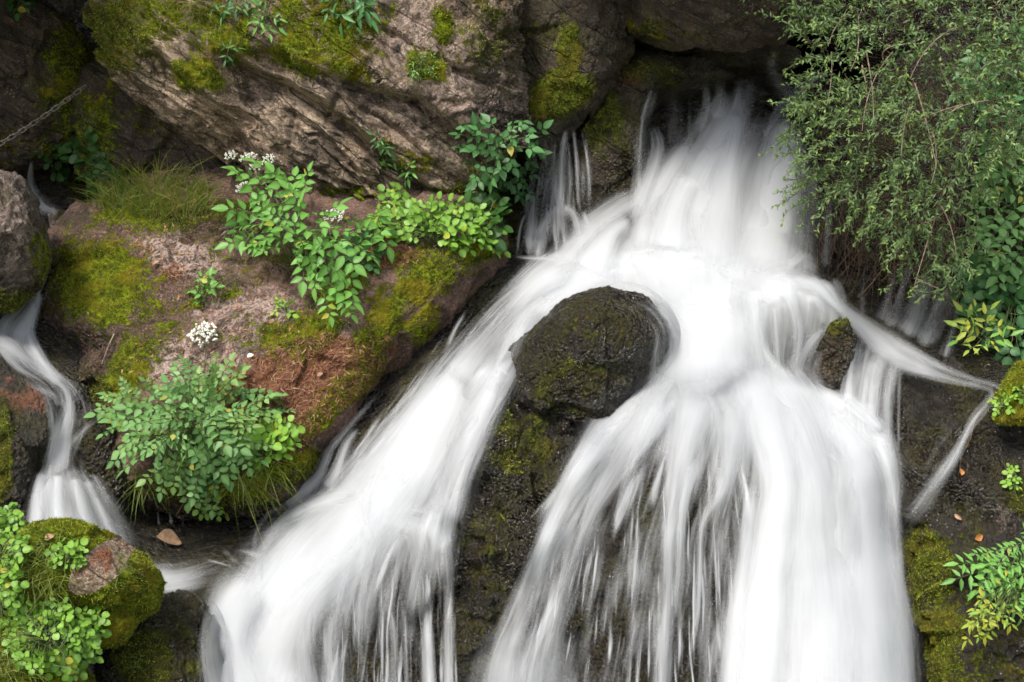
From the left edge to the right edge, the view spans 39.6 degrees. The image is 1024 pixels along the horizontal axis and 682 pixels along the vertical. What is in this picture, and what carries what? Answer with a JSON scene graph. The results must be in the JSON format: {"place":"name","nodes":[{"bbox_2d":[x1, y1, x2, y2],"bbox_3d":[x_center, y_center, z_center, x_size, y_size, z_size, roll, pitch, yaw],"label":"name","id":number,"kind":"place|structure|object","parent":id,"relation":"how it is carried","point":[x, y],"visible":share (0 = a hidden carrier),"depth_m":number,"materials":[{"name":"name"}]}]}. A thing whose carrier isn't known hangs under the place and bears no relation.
{"place":"outdoors","nodes":[
{"label":"outdoors","id":0,"kind":"place"},
{"bbox_2d":[0,166,185,669],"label":"stream","id":1,"kind":"structure","parent":0,"point":[54,496],"depth_m":4.77,"materials":[{"name":"white liquid"}]},
{"bbox_2d":[0,0,1023,681],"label":"terrain","id":2,"kind":"structure","parent":0,"point":[622,608],"depth_m":4.88,"materials":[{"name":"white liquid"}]},
{"bbox_2d":[0,169,52,314],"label":"boulder","id":3,"kind":"object","parent":2,"relation":"on","point":[26,247],"visible":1,"depth_m":4.98,"materials":[{"name":"grey stone"}]},
{"bbox_2d":[0,350,61,509],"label":"stream bank","id":4,"kind":"structure","parent":2,"relation":"on","point":[29,437],"depth_m":4.84,"materials":[{"name":"brown stone"}]},
{"bbox_2d":[0,613,96,681],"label":"rock","id":5,"kind":"object","parent":2,"relation":"on","point":[91,678],"visible":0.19,"depth_m":3.88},
{"bbox_2d":[0,502,33,631],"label":"cress","id":6,"kind":"object","parent":5,"relation":"on","point":[15,522],"visible":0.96,"depth_m":4.00,"materials":[{"name":"green plant"}]},
{"bbox_2d":[0,614,78,681],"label":"grass tuft","id":7,"kind":"object","parent":5,"relation":"on","point":[5,658],"visible":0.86,"depth_m":3.85,"materials":[{"name":"green plant"}]},
{"bbox_2d":[0,527,83,615],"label":"leafy plant","id":8,"kind":"object","parent":5,"relation":"on","point":[25,595],"visible":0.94,"depth_m":4.00,"materials":[{"name":"green plant"}]},
{"bbox_2d":[2,596,103,681],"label":"cress","id":9,"kind":"object","parent":5,"relation":"on","point":[62,638],"visible":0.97,"depth_m":3.97,"materials":[{"name":"green plant"}]},
{"bbox_2d":[0,0,98,182],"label":"boulder","id":10,"kind":"object","parent":2,"relation":"on","point":[47,48],"visible":0.76,"depth_m":5.69,"materials":[{"name":"grey stone"}]},
{"bbox_2d":[0,0,35,21],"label":"shade plant","id":11,"kind":"object","parent":10,"relation":"on","point":[21,9],"visible":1,"depth_m":5.63,"materials":[{"name":"green plant"}]},
{"bbox_2d":[0,84,86,145],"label":"chain","id":12,"kind":"object","parent":10,"relation":"attached to","point":[37,120],"visible":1,"depth_m":5.51,"materials":[{"name":"metal"}]},
{"bbox_2d":[33,142,71,186],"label":"shade plant","id":13,"kind":"object","parent":2,"relation":"on","point":[60,176],"visible":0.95,"depth_m":5.90,"materials":[{"name":"green plant"}]},
{"bbox_2d":[47,208,65,227],"bbox_3d":[-1.796,-0.478,5.721,0.125,0.119,0.190,0,15,0],"label":"stone","id":14,"kind":"object","parent":2,"relation":"on","point":[54,216],"visible":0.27,"depth_m":5.65,"materials":[{"name":"grey stone"}]},
{"bbox_2d":[0,516,167,628],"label":"boulder","id":15,"kind":"object","parent":2,"relation":"on","point":[141,597],"visible":0.61,"depth_m":4.07,"materials":[{"name":"green plant"}]},
{"bbox_2d":[45,534,54,539],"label":"fallen leaf","id":16,"kind":"object","parent":15,"relation":"on","point":[50,536],"visible":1,"depth_m":4.04,"materials":[{"name":"beige plant"}]},
{"bbox_2d":[44,538,88,571],"bbox_3d":[-1.258,0.596,4.014,0.128,0.092,0.085,0,15,0],"label":"cress","id":17,"kind":"object","parent":15,"relation":"on","point":[71,548],"visible":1,"depth_m":4.00,"materials":[{"name":"green plant"}]},
{"bbox_2d":[103,548,144,589],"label":"grass tuft","id":18,"kind":"object","parent":15,"relation":"on","point":[127,559],"visible":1,"depth_m":4.05,"materials":[{"name":"green plant"}]},
{"bbox_2d":[68,401,135,515],"bbox_3d":[-1.439,0.417,5.002,0.234,0.404,0.298,0,15,0],"label":"stone","id":19,"kind":"object","parent":2,"relation":"on","point":[93,454],"visible":0.66,"depth_m":4.89,"materials":[{"name":"stone"}]},
{"bbox_2d":[116,465,168,521],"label":"grass tuft","id":20,"kind":"object","parent":2,"relation":"on","point":[142,487],"visible":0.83,"depth_m":4.84,"materials":[{"name":"green plant"}]},
{"bbox_2d":[70,62,238,194],"bbox_3d":[-1.384,-0.814,5.888,0.977,0.674,0.591,0,15,0],"label":"rock block","id":21,"kind":"object","parent":2,"relation":"on","point":[126,127],"visible":0.25,"depth_m":5.68,"materials":[{"name":"brown stone"}]},
{"bbox_2d":[96,589,223,681],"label":"rock","id":22,"kind":"object","parent":2,"relation":"on","point":[173,638],"visible":0.82,"depth_m":4.30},
{"bbox_2d":[89,608,142,650],"bbox_3d":[-1.183,0.829,4.177,0.184,0.174,0.195,0,15,0],"label":"rock","id":23,"kind":"object","parent":22,"relation":"on","point":[122,626],"visible":0.42,"depth_m":4.11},
{"bbox_2d":[72,605,111,639],"bbox_3d":[-1.226,0.824,4.103,0.098,0.150,0.163,-11,18,-35],"label":"cress","id":24,"kind":"object","parent":23,"relation":"on","point":[93,618],"visible":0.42,"depth_m":4.06,"materials":[{"name":"green plant"}]},
{"bbox_2d":[127,652,149,678],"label":"grass tuft","id":25,"kind":"object","parent":22,"relation":"on","point":[136,662],"visible":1,"depth_m":4.24,"materials":[{"name":"green plant"}]},
{"bbox_2d":[156,529,181,544],"bbox_3d":[-1.164,0.680,4.857,0.090,0.073,0.044,-12,19,-37],"label":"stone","id":26,"kind":"object","parent":2,"relation":"on","point":[170,536],"visible":1,"depth_m":4.87,"materials":[{"name":"brown stone"}]},
{"bbox_2d":[175,442,311,554],"bbox_3d":[-0.904,0.535,4.797,0.475,0.393,0.225,0,15,0],"label":"grass tuft","id":27,"kind":"object","parent":2,"relation":"on","point":[240,478],"visible":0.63,"depth_m":4.79,"materials":[{"name":"green plant"}]},
{"bbox_2d":[36,164,508,520],"bbox_3d":[-0.928,-0.040,5.370,1.835,1.182,1.365,0,15,0],"label":"rock slab","id":28,"kind":"object","parent":2,"relation":"on","point":[103,283],"visible":0.67,"depth_m":5.19,"materials":[{"name":"brown stone"}]},
{"bbox_2d":[59,125,140,208],"bbox_3d":[-1.651,-0.680,5.649,0.619,0.333,0.207,12,19,38],"label":"shade plant","id":29,"kind":"object","parent":28,"relation":"on","point":[98,173],"visible":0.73,"depth_m":5.70,"materials":[{"name":"green plant"}]},
{"bbox_2d":[101,334,114,363],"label":"twig","id":30,"kind":"object","parent":28,"relation":"on","point":[108,347],"visible":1,"depth_m":5.08,"materials":[{"name":"wood"}]},
{"bbox_2d":[67,146,239,222],"bbox_3d":[-1.444,-0.603,5.421,0.912,0.288,0.431,7,17,25],"label":"grass tuft","id":31,"kind":"object","parent":28,"relation":"on","point":[199,197],"visible":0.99,"depth_m":5.41,"materials":[{"name":"green plant"}]},
{"bbox_2d":[83,320,295,520],"bbox_3d":[-1.050,0.305,4.821,0.666,0.596,0.654,-9,18,-31],"label":"leafy herb","id":32,"kind":"object","parent":28,"relation":"on","point":[201,435],"visible":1,"depth_m":4.72,"materials":[{"name":"green plant"}]},
{"bbox_2d":[181,351,228,384],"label":"seedling","id":33,"kind":"object","parent":28,"relation":"on","point":[213,366],"visible":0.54,"depth_m":4.96,"materials":[{"name":"green plant"}]},
{"bbox_2d":[186,266,224,304],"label":"seedling","id":34,"kind":"object","parent":28,"relation":"on","point":[211,271],"visible":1,"depth_m":5.16,"materials":[{"name":"green plant"}]},
{"bbox_2d":[186,271,233,305],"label":"grass tuft","id":35,"kind":"object","parent":28,"relation":"on","point":[220,277],"visible":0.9,"depth_m":5.18,"materials":[{"name":"green plant"}]},
{"bbox_2d":[192,485,229,521],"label":"ground cover plant","id":36,"kind":"object","parent":28,"relation":"on","point":[195,512],"visible":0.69,"depth_m":4.90,"materials":[{"name":"green plant"}]},
{"bbox_2d":[116,217,309,386],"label":"leaf scraps","id":37,"kind":"object","parent":28,"relation":"on","point":[179,295],"visible":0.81,"depth_m":5.14,"materials":[{"name":"brown plant"}]},
{"bbox_2d":[240,413,304,476],"bbox_3d":[-0.821,0.348,4.807,0.228,0.202,0.151,0,15,0],"label":"ground cover plant","id":38,"kind":"object","parent":28,"relation":"on","point":[280,431],"visible":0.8,"depth_m":4.79,"materials":[{"name":"green plant"}]},
{"bbox_2d":[133,237,424,464],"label":"needle litter","id":39,"kind":"object","parent":28,"relation":"on","point":[256,384],"visible":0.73,"depth_m":5.00,"materials":[{"name":"plant"}]},
{"bbox_2d":[269,297,298,318],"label":"seedling","id":40,"kind":"object","parent":28,"relation":"on","point":[288,314],"visible":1,"depth_m":5.10,"materials":[{"name":"green plant"}]},
{"bbox_2d":[269,242,328,269],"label":"grass tuft","id":41,"kind":"object","parent":28,"relation":"on","point":[285,259],"visible":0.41,"depth_m":5.25,"materials":[{"name":"green plant"}]},
{"bbox_2d":[211,150,397,327],"bbox_3d":[-0.789,-0.394,5.231,0.835,0.564,0.414,10,18,34],"label":"flowering herb","id":42,"kind":"object","parent":28,"relation":"on","point":[314,248],"visible":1,"depth_m":5.14,"materials":[{"name":"green plant"}]},
{"bbox_2d":[337,225,386,273],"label":"ground cover plant","id":43,"kind":"object","parent":28,"relation":"on","point":[367,266],"visible":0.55,"depth_m":5.19,"materials":[{"name":"green plant"}]},
{"bbox_2d":[377,155,396,172],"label":"rock plant","id":44,"kind":"object","parent":28,"relation":"on","point":[382,161],"visible":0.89,"depth_m":5.43,"materials":[{"name":"green plant"}]},
{"bbox_2d":[398,159,417,188],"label":"rock plant","id":45,"kind":"object","parent":28,"relation":"on","point":[403,175],"visible":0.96,"depth_m":5.42,"materials":[{"name":"green plant"}]},
{"bbox_2d":[365,182,510,258],"bbox_3d":[-0.280,-0.436,5.308,0.538,0.279,0.260,2,15,6],"label":"ground cover plant","id":46,"kind":"object","parent":28,"relation":"on","point":[406,207],"visible":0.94,"depth_m":5.27,"materials":[{"name":"green plant"}]},
{"bbox_2d":[453,159,502,197],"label":"grass tuft","id":47,"kind":"object","parent":28,"relation":"on","point":[474,168],"visible":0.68,"depth_m":5.44,"materials":[{"name":"green plant"}]},
{"bbox_2d":[454,189,512,250],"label":"shade plant","id":48,"kind":"object","parent":28,"relation":"on","point":[495,210],"visible":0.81,"depth_m":5.42,"materials":[{"name":"green plant"}]},
{"bbox_2d":[81,0,531,200],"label":"rock outcrop","id":49,"kind":"object","parent":2,"relation":"on","point":[307,90],"visible":0.77,"depth_m":5.30,"materials":[{"name":"stone"}]},
{"bbox_2d":[165,0,211,25],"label":"grass tuft","id":50,"kind":"object","parent":49,"relation":"on","point":[184,4],"visible":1,"depth_m":5.16,"materials":[{"name":"green plant"}]},
{"bbox_2d":[216,40,245,67],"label":"rock plant","id":51,"kind":"object","parent":49,"relation":"on","point":[229,57],"visible":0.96,"depth_m":5.15,"materials":[{"name":"green plant"}]},
{"bbox_2d":[210,0,259,25],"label":"rock plant","id":52,"kind":"object","parent":49,"relation":"on","point":[237,6],"visible":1,"depth_m":5.14,"materials":[{"name":"green plant"}]},
{"bbox_2d":[247,0,286,42],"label":"rock plant","id":53,"kind":"object","parent":49,"relation":"on","point":[260,23],"visible":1,"depth_m":5.15,"materials":[{"name":"green plant"}]},
{"bbox_2d":[320,0,380,37],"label":"rock plant","id":54,"kind":"object","parent":49,"relation":"on","point":[359,6],"visible":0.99,"depth_m":5.16,"materials":[{"name":"green plant"}]},
{"bbox_2d":[366,129,394,158],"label":"rock plant","id":55,"kind":"object","parent":49,"relation":"on","point":[382,145],"visible":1,"depth_m":5.27,"materials":[{"name":"green plant"}]},
{"bbox_2d":[406,52,439,81],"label":"rock plant","id":56,"kind":"object","parent":49,"relation":"on","point":[422,63],"visible":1,"depth_m":5.21,"materials":[{"name":"green plant"}]},
{"bbox_2d":[448,111,553,215],"bbox_3d":[-0.004,-0.682,5.663,0.374,0.535,0.864,3,15,10],"label":"cliff shrub","id":57,"kind":"object","parent":2,"relation":"on","point":[503,185],"visible":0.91,"depth_m":5.38,"materials":[{"name":"green plant"}]},
{"bbox_2d":[407,373,617,681],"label":"rock","id":58,"kind":"object","parent":2,"relation":"on","point":[492,585],"visible":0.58,"depth_m":4.56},
{"bbox_2d":[508,285,670,428],"bbox_3d":[0.260,0.110,5.053,0.608,0.646,0.656,0,15,0],"label":"boulder","id":59,"kind":"object","parent":58,"relation":"on","point":[590,358],"visible":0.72,"depth_m":4.78,"materials":[{"name":"grey stone"}]},
{"bbox_2d":[517,0,634,159],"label":"rock wall","id":60,"kind":"structure","parent":2,"relation":"on","point":[577,55],"depth_m":5.67,"materials":[{"name":"grey stone"}]},
{"bbox_2d":[563,48,735,193],"bbox_3d":[0.546,-0.915,6.173,0.897,0.703,0.519,-11,19,-36],"label":"rock block","id":61,"kind":"object","parent":2,"relation":"on","point":[604,153],"visible":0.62,"depth_m":5.89,"materials":[{"name":"stone"}]},
{"bbox_2d":[613,0,822,52],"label":"boulder","id":62,"kind":"object","parent":2,"relation":"on","point":[726,26],"visible":0.91,"depth_m":5.60,"materials":[{"name":"stone"}]},
{"bbox_2d":[634,39,801,76],"bbox_3d":[0.861,-1.260,6.255,0.825,0.222,0.398,0,15,0],"label":"rock block","id":63,"kind":"object","parent":2,"relation":"on","point":[766,59],"visible":0.26,"depth_m":6.11,"materials":[{"name":"brown stone"}]},
{"bbox_2d":[764,275,862,385],"bbox_3d":[1.044,-0.004,5.200,0.498,0.490,0.349,0,15,0],"label":"boulder","id":64,"kind":"object","parent":2,"relation":"on","point":[796,339],"visible":0.14,"depth_m":5.06,"materials":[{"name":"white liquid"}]},
{"bbox_2d":[799,314,856,391],"bbox_3d":[1.127,0.052,5.100,0.212,0.312,0.273,0,15,0],"label":"boulder","id":65,"kind":"object","parent":2,"relation":"on","point":[833,354],"visible":0.77,"depth_m":4.99,"materials":[{"name":"stone"}]},
{"bbox_2d":[806,0,933,76],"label":"boulder","id":66,"kind":"object","parent":2,"relation":"on","point":[917,16],"visible":0.3,"depth_m":6.28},
{"bbox_2d":[739,0,1023,320],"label":"bush","id":67,"kind":"object","parent":2,"relation":"on","point":[893,107],"visible":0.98,"depth_m":5.08,"materials":[{"name":"green plant"}]},
{"bbox_2d":[806,38,1023,304],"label":"rock wall","id":68,"kind":"structure","parent":2,"relation":"on","point":[887,140],"depth_m":5.79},
{"bbox_2d":[948,19,1023,164],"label":"climbing plant","id":69,"kind":"object","parent":68,"relation":"attached to","point":[989,96],"visible":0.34,"depth_m":5.34,"materials":[{"name":"green plant"}]},
{"bbox_2d":[893,355,1023,681],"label":"rock slope","id":70,"kind":"structure","parent":2,"relation":"on","point":[936,491],"depth_m":4.73,"materials":[{"name":"stone"}]},
{"bbox_2d":[959,418,975,472],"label":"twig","id":71,"kind":"object","parent":70,"relation":"on","point":[968,442],"visible":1,"depth_m":4.84,"materials":[{"name":"wood"}]},
{"bbox_2d":[975,534,982,540],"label":"fallen leaf","id":72,"kind":"object","parent":70,"relation":"on","point":[978,537],"visible":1,"depth_m":4.65,"materials":[{"name":"orange plant"}]},
{"bbox_2d":[940,523,1023,626],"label":"leafy herb","id":73,"kind":"object","parent":70,"relation":"on","point":[990,570],"visible":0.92,"depth_m":4.50,"materials":[{"name":"green plant"}]},
{"bbox_2d":[961,581,1023,649],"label":"yellowing plant","id":74,"kind":"object","parent":70,"relation":"on","point":[996,616],"visible":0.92,"depth_m":4.39,"materials":[{"name":"green plant"}]},
{"bbox_2d":[990,359,1023,426],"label":"rock","id":75,"kind":"object","parent":70,"relation":"on","point":[1014,376],"visible":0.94,"depth_m":4.72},
{"bbox_2d":[987,392,1015,417],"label":"seedling","id":76,"kind":"object","parent":75,"relation":"on","point":[1008,411],"visible":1,"depth_m":4.73,"materials":[{"name":"green plant"}]},
{"bbox_2d":[1010,385,1023,404],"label":"seedling","id":77,"kind":"object","parent":75,"relation":"on","point":[1018,394],"visible":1,"depth_m":4.67,"materials":[{"name":"green plant"}]},
{"bbox_2d":[1000,463,1022,492],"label":"seedling","id":78,"kind":"object","parent":70,"relation":"on","point":[1009,472],"visible":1,"depth_m":4.67,"materials":[{"name":"green plant"}]},
{"bbox_2d":[943,299,1023,355],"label":"yellowing plant","id":79,"kind":"object","parent":2,"relation":"on","point":[967,325],"visible":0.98,"depth_m":5.19,"materials":[{"name":"green plant"}]},
{"bbox_2d":[948,253,1023,364],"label":"climbing plant","id":80,"kind":"object","parent":2,"relation":"attached to","point":[974,286],"visible":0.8,"depth_m":5.33,"materials":[{"name":"green plant"}]},
{"bbox_2d":[953,91,1023,298],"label":"climbing plant","id":81,"kind":"object","parent":2,"relation":"on","point":[1015,216],"visible":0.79,"depth_m":5.33,"materials":[{"name":"green plant"}]},
{"bbox_2d":[208,107,934,681],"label":"waterfall","id":82,"kind":"structure","parent":0,"point":[706,259],"depth_m":4.76,"materials":[{"name":"white liquid"}]},
{"bbox_2d":[518,142,581,262],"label":"side cascade","id":83,"kind":"object","parent":82,"relation":"on","point":[531,230],"visible":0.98,"depth_m":5.73,"materials":[{"name":"white liquid"}]}
]}

